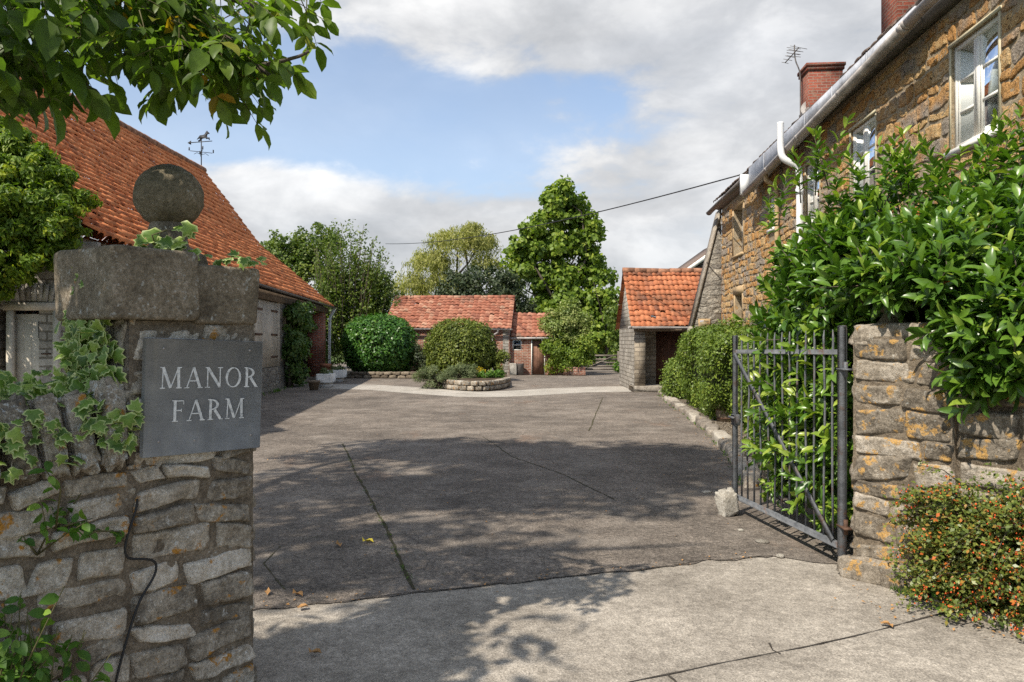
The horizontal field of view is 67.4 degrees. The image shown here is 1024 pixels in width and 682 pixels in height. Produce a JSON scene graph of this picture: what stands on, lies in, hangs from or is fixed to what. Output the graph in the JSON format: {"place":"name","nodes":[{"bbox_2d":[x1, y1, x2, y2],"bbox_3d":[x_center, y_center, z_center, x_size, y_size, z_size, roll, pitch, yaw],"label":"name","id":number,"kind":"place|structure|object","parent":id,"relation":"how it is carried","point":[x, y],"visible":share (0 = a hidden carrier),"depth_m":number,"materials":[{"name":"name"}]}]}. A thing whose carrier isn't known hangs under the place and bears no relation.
{"place":"outdoors","nodes":[
{"label":"outdoors","id":0,"kind":"place"},
{"bbox_2d":[320,363,330,369],"bbox_3d":[-7.649,1.240,31.526,0.462,0.620,0.462,0,0,0],"label":"flower pot","id":1,"kind":"object","parent":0,"point":[327,365],"visible":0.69,"depth_m":31.36,"materials":[{"name":"ceramic"}]},
{"bbox_2d":[3,0,880,338],"label":"sky","id":2,"kind":"structure","parent":0,"point":[426,116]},
{"bbox_2d":[331,355,605,362],"bbox_3d":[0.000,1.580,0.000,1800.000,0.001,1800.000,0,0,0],"label":"ground","id":3,"kind":"structure","parent":0,"point":[342,360],"depth_m":67.47,"materials":[{"name":"green plant"}]},
{"bbox_2d":[0,0,341,148],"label":"walnut tree","id":4,"kind":"object","parent":3,"relation":"on","point":[180,47],"visible":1,"depth_m":3.09,"materials":[{"name":"green plant"}]},
{"bbox_2d":[259,221,347,287],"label":"leafy tree","id":5,"kind":"object","parent":3,"relation":"on","point":[296,254],"visible":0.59,"depth_m":41.31,"materials":[{"name":"green plant"}]},
{"bbox_2d":[391,220,503,302],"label":"willow tree","id":6,"kind":"object","parent":3,"relation":"on","point":[436,260],"visible":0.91,"depth_m":57.10,"materials":[{"name":"green plant"}]},
{"bbox_2d":[679,248,706,310],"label":"distant house","id":7,"kind":"structure","parent":3,"relation":"on","point":[696,261],"depth_m":33.28,"materials":[{"name":"white tile"}]},
{"bbox_2d":[325,384,630,396],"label":"path","id":8,"kind":"structure","parent":0,"point":[459,393],"depth_m":24.08,"materials":[{"name":"concrete"}]},
{"bbox_2d":[316,368,335,387],"bbox_3d":[-6.218,1.212,25.714,0.527,0.676,0.700,0,0,0],"label":"stone trough","id":9,"kind":"object","parent":8,"relation":"on","point":[326,378],"visible":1,"depth_m":25.46,"materials":[{"name":"white stone"}]},
{"bbox_2d":[253,361,852,608],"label":"yard","id":10,"kind":"structure","parent":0,"point":[418,467],"depth_m":7.89,"materials":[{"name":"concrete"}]},
{"bbox_2d":[0,77,336,398],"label":"barn","id":11,"kind":"structure","parent":10,"relation":"on","point":[118,167],"depth_m":21.11,"materials":[{"name":"tile"}]},
{"bbox_2d":[16,314,50,398],"bbox_3d":[-7.077,0.570,11.434,0.570,1.940,0.076,0,0,-5],"label":"stable door","id":12,"kind":"structure","parent":11,"relation":"in","point":[27,325],"depth_m":11.41,"materials":[{"name":"wood"}]},
{"bbox_2d":[0,115,103,302],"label":"climbing plant","id":13,"kind":"object","parent":11,"relation":"attached to","point":[43,202],"visible":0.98,"depth_m":10.60,"materials":[{"name":"green plant"}]},
{"bbox_2d":[188,131,213,164],"bbox_3d":[-13.887,-8.485,34.152,1.270,1.670,0.760,0,0,16],"label":"weather vane","id":14,"kind":"object","parent":11,"relation":"attached to","point":[200,137],"visible":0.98,"depth_m":34.09,"materials":[{"name":"black metal"}]},
{"bbox_2d":[254,299,262,358],"bbox_3d":[-7.387,-0.210,21.897,0.081,2.040,2.080,0,0,-5],"label":"barn door","id":15,"kind":"structure","parent":11,"relation":"in","point":[258,325],"depth_m":22.58,"materials":[{"name":"wood"}]},
{"bbox_2d":[262,300,277,367],"bbox_3d":[-7.560,-0.210,23.970,0.081,2.040,2.020,0,0,-5],"label":"barn door","id":16,"kind":"structure","parent":11,"relation":"in","point":[269,312],"depth_m":23.85,"materials":[{"name":"wood"}]},
{"bbox_2d":[281,299,317,386],"bbox_3d":[-7.404,0.100,26.637,1.314,3.124,3.043,0,0,0],"label":"climbing plant","id":17,"kind":"object","parent":11,"relation":"attached to","point":[297,345],"visible":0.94,"depth_m":25.73,"materials":[{"name":"green plant"}]},
{"bbox_2d":[263,546,284,588],"bbox_3d":[-1.646,1.552,5.291,0.133,0.001,1.061,0,0,-18],"label":"yard crack","id":18,"kind":"object","parent":10,"relation":"on","point":[271,572],"visible":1,"depth_m":5.22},
{"bbox_2d":[293,589,302,595],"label":"fallen leaf","id":19,"kind":"object","parent":10,"relation":"on","point":[299,592],"visible":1,"depth_m":4.68,"materials":[{"name":"brown plant"}]},
{"bbox_2d":[307,380,319,389],"bbox_3d":[-6.280,1.400,24.352,0.399,0.300,0.399,0,0,0],"label":"flower pot","id":20,"kind":"object","parent":10,"relation":"on","point":[313,384],"visible":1,"depth_m":24.22,"materials":[{"name":"brown ceramic"}]},
{"bbox_2d":[328,365,346,381],"bbox_3d":[-6.602,1.219,29.113,0.666,0.662,0.700,0,0,0],"label":"stone trough","id":21,"kind":"object","parent":10,"relation":"on","point":[340,372],"visible":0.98,"depth_m":28.86,"materials":[{"name":"white stone"}]},
{"bbox_2d":[310,218,404,368],"bbox_3d":[-7.703,-2.249,38.077,5.215,8.017,3.870,0,0,0],"label":"tree","id":22,"kind":"object","parent":10,"relation":"on","point":[370,291],"visible":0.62,"depth_m":37.19,"materials":[{"name":"green plant"}]},
{"bbox_2d":[342,444,414,588],"bbox_3d":[-1.588,1.552,8.216,0.057,0.001,7.088,0,0,-16],"label":"yard crack","id":23,"kind":"object","parent":10,"relation":"on","point":[407,576],"visible":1,"depth_m":6.22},
{"bbox_2d":[340,311,419,372],"bbox_3d":[-5.760,0.164,33.578,3.606,2.968,3.424,0,0,0],"label":"dome shrub","id":24,"kind":"object","parent":10,"relation":"on","point":[371,343],"visible":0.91,"depth_m":32.53,"materials":[{"name":"green plant"}]},
{"bbox_2d":[345,371,418,378],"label":"stone wall","id":25,"kind":"structure","parent":10,"relation":"on","point":[388,374],"depth_m":31.89,"materials":[{"name":"beige stone"}]},
{"bbox_2d":[409,342,430,371],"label":"dark shrub","id":26,"kind":"object","parent":10,"relation":"on","point":[420,358],"visible":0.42,"depth_m":32.97,"materials":[{"name":"green plant"}]},
{"bbox_2d":[388,295,515,374],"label":"brick shed","id":27,"kind":"structure","parent":10,"relation":"on","point":[424,314],"depth_m":36.24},
{"bbox_2d":[431,373,510,390],"bbox_3d":[-1.467,1.387,27.877,2.904,0.311,8.457,0,0,-4],"label":"stone planter","id":28,"kind":"object","parent":10,"relation":"on","point":[476,384],"visible":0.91,"depth_m":24.18,"materials":[{"name":"stone"}]},
{"bbox_2d":[410,364,460,388],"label":"grey shrub","id":29,"kind":"object","parent":28,"relation":"in","point":[430,376],"visible":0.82,"depth_m":24.81,"materials":[{"name":"green plant"}]},
{"bbox_2d":[423,316,498,373],"bbox_3d":[-2.012,0.318,30.001,3.018,2.606,2.989,0,0,0],"label":"round bush","id":30,"kind":"object","parent":28,"relation":"in","point":[466,341],"visible":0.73,"depth_m":29.13,"materials":[{"name":"green plant"}]},
{"bbox_2d":[444,362,479,377],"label":"grey shrub","id":31,"kind":"object","parent":28,"relation":"in","point":[464,370],"visible":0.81,"depth_m":26.18,"materials":[{"name":"green plant"}]},
{"bbox_2d":[475,366,486,373],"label":"yellow flower","id":32,"kind":"object","parent":28,"relation":"in","point":[478,371],"visible":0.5,"depth_m":26.58,"materials":[{"name":"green plant"}]},
{"bbox_2d":[474,367,505,377],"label":"ground cover","id":33,"kind":"object","parent":28,"relation":"in","point":[491,373],"visible":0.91,"depth_m":26.24,"materials":[{"name":"green plant"}]},
{"bbox_2d":[487,341,510,370],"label":"feathery shrub","id":34,"kind":"object","parent":28,"relation":"in","point":[496,359],"visible":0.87,"depth_m":29.58,"materials":[{"name":"green plant"}]},
{"bbox_2d":[434,262,541,313],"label":"dark tree","id":35,"kind":"object","parent":10,"relation":"on","point":[505,282],"visible":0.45,"depth_m":45.18,"materials":[{"name":"green plant"}]},
{"bbox_2d":[253,555,772,609],"bbox_3d":[0.084,1.554,4.986,3.794,0.001,0.076,0,0,-19],"label":"yard edge","id":36,"kind":"object","parent":10,"relation":"on","point":[523,581],"visible":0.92,"depth_m":4.96,"materials":[{"name":"grey concrete"}]},
{"bbox_2d":[509,363,523,374],"bbox_3d":[0.213,1.280,34.937,0.689,0.540,0.404,0,0,0],"label":"water butt","id":37,"kind":"object","parent":10,"relation":"on","point":[516,369],"visible":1,"depth_m":34.76,"materials":[{"name":"grey plastic"}]},
{"bbox_2d":[510,312,564,374],"bbox_3d":[1.305,0.077,36.656,2.601,2.946,3.382,0,0,4],"label":"brick lean to","id":38,"kind":"object","parent":10,"relation":"on","point":[527,353],"visible":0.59,"depth_m":35.23,"materials":[{"name":"red brick"}]},
{"bbox_2d":[512,339,521,349],"bbox_3d":[0.232,0.180,35.267,0.420,0.500,0.060,0,0,4],"label":"window","id":39,"kind":"structure","parent":38,"relation":"in","point":[513,340],"depth_m":35.26,"materials":[{"name":"beige paint"}]},
{"bbox_2d":[532,340,543,373],"bbox_3d":[1.202,0.750,35.240,0.550,1.560,0.058,0,0,4],"label":"door","id":40,"kind":"structure","parent":38,"relation":"in","point":[537,356],"depth_m":35.23,"materials":[{"name":"brown wood"}]},
{"bbox_2d":[484,437,613,498],"bbox_3d":[0.196,1.552,9.977,0.186,0.001,5.132,0,0,-17],"label":"yard crack","id":41,"kind":"object","parent":10,"relation":"on","point":[549,469],"visible":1,"depth_m":9.03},
{"bbox_2d":[499,174,619,339],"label":"leafy tree","id":42,"kind":"object","parent":10,"relation":"on","point":[557,279],"visible":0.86,"depth_m":49.24,"materials":[{"name":"green plant"}]},
{"bbox_2d":[537,297,596,347],"bbox_3d":[2.507,-0.260,35.144,2.469,3.624,2.134,0,0,-28],"label":"variegated shrub","id":43,"kind":"object","parent":10,"relation":"on","point":[566,318],"visible":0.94,"depth_m":34.84,"materials":[{"name":"green plant"}]},
{"bbox_2d":[531,330,603,361],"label":"field tree","id":44,"kind":"object","parent":10,"relation":"on","point":[590,354],"depth_m":51.43,"materials":[{"name":"green plant"}]},
{"bbox_2d":[539,329,597,374],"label":"leafy shrub","id":45,"kind":"object","parent":10,"relation":"on","point":[575,356],"visible":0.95,"depth_m":34.59,"materials":[{"name":"green plant"}]},
{"bbox_2d":[563,367,585,374],"bbox_3d":[2.809,1.360,34.744,1.000,0.380,0.500,0,0,0],"label":"brick box","id":46,"kind":"object","parent":10,"relation":"on","point":[579,371],"visible":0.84,"depth_m":34.49,"materials":[{"name":"red brick"}]},
{"bbox_2d":[581,351,618,369],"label":"field gate","id":47,"kind":"structure","parent":10,"relation":"on","point":[603,359],"depth_m":38.48,"materials":[{"name":"grey wood"}]},
{"bbox_2d":[583,282,619,364],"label":"leafy tree","id":48,"kind":"object","parent":10,"relation":"on","point":[600,298],"visible":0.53,"depth_m":48.38,"materials":[{"name":"green plant"}]},
{"bbox_2d":[601,299,620,364],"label":"tree","id":49,"kind":"object","parent":10,"relation":"on","point":[611,311],"visible":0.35,"depth_m":45.83,"materials":[{"name":"green plant"}]},
{"bbox_2d":[612,360,618,371],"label":"grass clump","id":50,"kind":"object","parent":10,"relation":"on","point":[616,367],"visible":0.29,"depth_m":37.63,"materials":[{"name":"green plant"}]},
{"bbox_2d":[258,398,1018,638],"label":"leaf litter","id":51,"kind":"object","parent":10,"relation":"on","point":[663,561],"visible":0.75,"depth_m":4.89,"materials":[{"name":"brown plant"}]},
{"bbox_2d":[263,386,1023,629],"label":"grass tufts","id":52,"kind":"object","parent":10,"relation":"on","point":[278,390],"visible":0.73,"depth_m":6.65,"materials":[{"name":"green plant"}]},
{"bbox_2d":[615,267,701,391],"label":"outbuilding","id":53,"kind":"structure","parent":10,"relation":"on","point":[648,340],"depth_m":24.65,"materials":[{"name":"tile"}]},
{"bbox_2d":[656,331,686,383],"bbox_3d":[5.150,0.550,24.715,1.040,1.900,0.071,0,0,0],"label":"door","id":54,"kind":"structure","parent":53,"relation":"in","point":[666,341],"depth_m":24.69,"materials":[{"name":"brown wood"}]},
{"bbox_2d":[657,390,762,487],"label":"kerb","id":55,"kind":"structure","parent":10,"relation":"on","point":[722,439],"depth_m":11.68,"materials":[{"name":"stone"}]},
{"bbox_2d":[714,487,738,516],"bbox_3d":[1.932,1.479,6.877,0.195,0.328,0.184,0,0,-14],"label":"rock","id":56,"kind":"object","parent":10,"relation":"on","point":[726,501],"visible":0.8,"depth_m":6.81,"materials":[{"name":"beige stone"}]},
{"bbox_2d":[755,539,769,543],"bbox_3d":[1.932,1.548,5.939,0.107,0.028,0.086,0,0,0],"label":"pebble","id":57,"kind":"object","parent":10,"relation":"on","point":[762,541],"visible":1,"depth_m":5.91,"materials":[{"name":"beige stone"}]},
{"bbox_2d":[776,553,784,557],"bbox_3d":[1.935,1.547,5.535,0.064,0.026,0.060,0,0,0],"label":"pebble","id":58,"kind":"object","parent":10,"relation":"on","point":[779,555],"visible":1,"depth_m":5.52,"materials":[{"name":"beige stone"}]},
{"bbox_2d":[687,0,1023,342],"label":"farmhouse","id":59,"kind":"object","parent":10,"relation":"on","point":[948,73],"visible":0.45,"depth_m":10.23,"materials":[{"name":"brown stone"}]},
{"bbox_2d":[386,174,739,243],"bbox_3d":[-1.133,-4.843,31.922,0.032,1.994,30.958,0,0,-25],"label":"overhead cable","id":60,"kind":"object","parent":59,"relation":"attached to","point":[594,212],"visible":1,"depth_m":23.22,"materials":[{"name":"black rubber"}]},
{"bbox_2d":[698,319,709,327],"bbox_3d":[5.266,-0.470,21.039,0.320,0.280,0.048,0,0,4],"label":"window","id":61,"kind":"structure","parent":59,"relation":"in","point":[701,322],"depth_m":21.02,"materials":[{"name":"stone"}]},
{"bbox_2d":[731,196,744,259],"bbox_3d":[5.686,-2.792,18.956,0.300,1.435,1.440,0,0,4],"label":"window","id":62,"kind":"structure","parent":59,"relation":"in","point":[740,200],"depth_m":18.87,"materials":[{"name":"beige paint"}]},
{"bbox_2d":[732,284,743,323],"bbox_3d":[5.683,-0.892,18.917,0.300,0.915,1.200,0,0,4],"label":"window","id":63,"kind":"structure","parent":59,"relation":"in","point":[737,290],"depth_m":18.98,"materials":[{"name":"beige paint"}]},
{"bbox_2d":[766,191,773,233],"bbox_3d":[5.350,-2.643,15.658,0.140,0.815,0.710,0,0,4],"label":"window","id":64,"kind":"structure","parent":59,"relation":"in","point":[772,199],"depth_m":15.88,"materials":[{"name":"beige paint"}]},
{"bbox_2d":[782,45,805,116],"bbox_3d":[7.324,-6.785,20.055,0.500,1.888,0.541,0,0,-15],"label":"tv aerial","id":65,"kind":"object","parent":59,"relation":"attached to","point":[794,56],"visible":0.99,"depth_m":20.03,"materials":[{"name":"grey metal"}]},
{"bbox_2d":[801,101,809,113],"bbox_3d":[7.728,-6.013,19.791,0.520,0.476,0.477,0,0,-16],"label":"satellite dish","id":66,"kind":"object","parent":59,"relation":"on","point":[803,107],"visible":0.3,"depth_m":19.88,"materials":[{"name":"white metal"}]},
{"bbox_2d":[804,156,819,223],"bbox_3d":[5.152,-2.548,13.120,0.140,1.125,0.920,0,0,4],"label":"window","id":67,"kind":"structure","parent":59,"relation":"in","point":[812,200],"depth_m":13.36,"materials":[{"name":"beige paint"}]},
{"bbox_2d":[848,109,876,200],"bbox_3d":[5.054,-2.520,10.846,0.233,1.240,1.030,0,0,4],"label":"window","id":68,"kind":"structure","parent":59,"relation":"in","point":[865,136],"depth_m":10.84,"materials":[{"name":"beige paint"}]},
{"bbox_2d":[943,5,1001,158],"bbox_3d":[4.743,-2.598,7.856,0.140,1.225,1.080,0,0,4],"label":"window","id":69,"kind":"structure","parent":59,"relation":"in","point":[977,63],"depth_m":7.87,"materials":[{"name":"beige paint"}]},
{"bbox_2d":[732,102,1023,538],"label":"laurel bush","id":70,"kind":"object","parent":10,"relation":"on","point":[951,271],"visible":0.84,"depth_m":5.34,"materials":[{"name":"green plant"}]},
{"bbox_2d":[253,556,1023,681],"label":"concrete apron","id":71,"kind":"object","parent":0,"point":[622,626],"depth_m":4.09,"materials":[{"name":"grey concrete"}]},
{"bbox_2d":[0,376,132,681],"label":"stone wall","id":72,"kind":"structure","parent":71,"relation":"on","point":[90,574],"depth_m":2.80,"materials":[{"name":"grey stone"}]},
{"bbox_2d":[16,461,92,555],"bbox_3d":[-1.609,0.581,2.667,0.296,0.345,0.429,0,0,-23],"label":"wall weed","id":73,"kind":"object","parent":72,"relation":"attached to","point":[55,519],"depth_m":2.65,"materials":[{"name":"green plant"}]},
{"bbox_2d":[0,586,113,681],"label":"wall weed","id":74,"kind":"object","parent":72,"relation":"attached to","point":[13,667],"depth_m":2.50,"materials":[{"name":"green plant"}]},
{"bbox_2d":[0,369,144,484],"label":"ivy","id":75,"kind":"object","parent":72,"relation":"attached to","point":[14,445],"visible":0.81,"depth_m":2.81,"materials":[{"name":"green plant"}]},
{"bbox_2d":[80,523,124,543],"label":"wall weed","id":76,"kind":"object","parent":72,"relation":"attached to","point":[118,535],"depth_m":2.81,"materials":[{"name":"green plant"}]},
{"bbox_2d":[115,499,156,681],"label":"cable","id":77,"kind":"object","parent":72,"relation":"hanging from","point":[142,595],"visible":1,"depth_m":2.94,"materials":[{"name":"black rubber"}]},
{"bbox_2d":[54,164,259,681],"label":"gate pier","id":78,"kind":"structure","parent":71,"relation":"on","point":[193,530],"depth_m":3.14,"materials":[{"name":"stone"}]},
{"bbox_2d":[53,267,127,393],"bbox_3d":[-1.713,0.055,3.060,0.504,0.791,0.152,0,0,41],"label":"ivy","id":79,"kind":"object","parent":78,"relation":"attached to","point":[78,344],"visible":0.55,"depth_m":3.02,"materials":[{"name":"green plant"}]},
{"bbox_2d":[134,220,201,260],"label":"ivy","id":80,"kind":"object","parent":78,"relation":"attached to","point":[187,228],"visible":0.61,"depth_m":3.17,"materials":[{"name":"green plant"}]},
{"bbox_2d":[139,337,262,457],"bbox_3d":[-1.269,0.227,3.178,0.031,0.481,0.536,0,0,38],"label":"slate sign","id":81,"kind":"object","parent":78,"relation":"attached to","point":[200,395],"visible":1,"depth_m":3.14,"materials":[{"name":"grey stone"}]},
{"bbox_2d":[204,249,267,270],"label":"ivy","id":82,"kind":"object","parent":78,"relation":"attached to","point":[243,262],"visible":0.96,"depth_m":3.33,"materials":[{"name":"green plant"}]},
{"bbox_2d":[297,603,308,607],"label":"fallen leaf","id":83,"kind":"object","parent":71,"relation":"on","point":[303,605],"visible":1,"depth_m":4.47,"materials":[{"name":"orange plant"}]},
{"bbox_2d":[308,647,320,652],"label":"fallen leaf","id":84,"kind":"object","parent":71,"relation":"on","point":[316,650],"visible":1,"depth_m":3.82,"materials":[{"name":"brown plant"}]},
{"bbox_2d":[629,612,943,681],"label":"apron joint","id":85,"kind":"object","parent":71,"relation":"on","point":[784,650],"visible":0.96,"depth_m":3.89,"materials":[{"name":"grey concrete"}]},
{"bbox_2d":[836,308,956,591],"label":"gate pier","id":86,"kind":"structure","parent":71,"relation":"on","point":[902,425],"depth_m":4.93,"materials":[{"name":"stone"}]},
{"bbox_2d":[728,325,851,555],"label":"iron gate","id":87,"kind":"structure","parent":86,"relation":"attached to","point":[843,528],"depth_m":5.69,"materials":[{"name":"grey metal"}]},
{"bbox_2d":[931,571,968,610],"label":"border weed","id":88,"kind":"object","parent":71,"relation":"on","point":[933,594],"visible":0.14,"depth_m":4.45,"materials":[{"name":"green plant"}]},
{"bbox_2d":[930,593,1019,614],"bbox_3d":[3.136,1.538,3.720,0.570,0.001,2.349,0,0,-41],"label":"flower border","id":89,"kind":"object","parent":71,"relation":"on","point":[994,608],"depth_m":4.43,"materials":[{"name":"soil"}]},
{"bbox_2d":[882,460,1023,639],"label":"berried shrub","id":90,"kind":"object","parent":89,"relation":"on","point":[980,580],"visible":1,"depth_m":4.33,"materials":[{"name":"green plant"}]},
{"bbox_2d":[929,596,1023,636],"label":"kerb","id":91,"kind":"structure","parent":71,"relation":"on","point":[988,616],"depth_m":4.24,"materials":[{"name":"stone"}]},
{"bbox_2d":[957,327,1023,605],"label":"stone wall","id":92,"kind":"structure","parent":71,"relation":"on","point":[996,439],"depth_m":4.52,"materials":[{"name":"beige stone"}]},
{"bbox_2d":[678,398,812,494],"bbox_3d":[4.121,1.490,15.149,1.763,0.001,16.084,0,0,5],"label":"gravel bed","id":93,"kind":"object","parent":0,"point":[726,427],"visible":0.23,"depth_m":13.08,"materials":[{"name":"beige gravel"}]},
{"bbox_2d":[658,354,691,398],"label":"box hedge","id":94,"kind":"object","parent":93,"relation":"on","point":[670,376],"visible":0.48,"depth_m":19.83,"materials":[{"name":"green plant"}]},
{"bbox_2d":[674,316,765,422],"bbox_3d":[4.753,0.541,16.389,2.235,2.114,7.277,0,0,7],"label":"box hedge","id":95,"kind":"object","parent":93,"relation":"on","point":[706,387],"visible":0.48,"depth_m":14.61,"materials":[{"name":"green plant"}]},
{"bbox_2d":[715,405,731,421],"bbox_3d":[3.979,1.340,14.266,0.414,0.300,0.414,0,0,0],"label":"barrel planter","id":96,"kind":"object","parent":93,"relation":"on","point":[721,416],"visible":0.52,"depth_m":14.12,"materials":[{"name":"brown wood"}]},
{"bbox_2d":[738,346,773,443],"bbox_3d":[4.053,0.742,10.650,1.814,1.780,3.323,0,0,0],"label":"bed shrub","id":97,"kind":"object","parent":93,"relation":"on","point":[745,397],"visible":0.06,"depth_m":10.88,"materials":[{"name":"green plant"}]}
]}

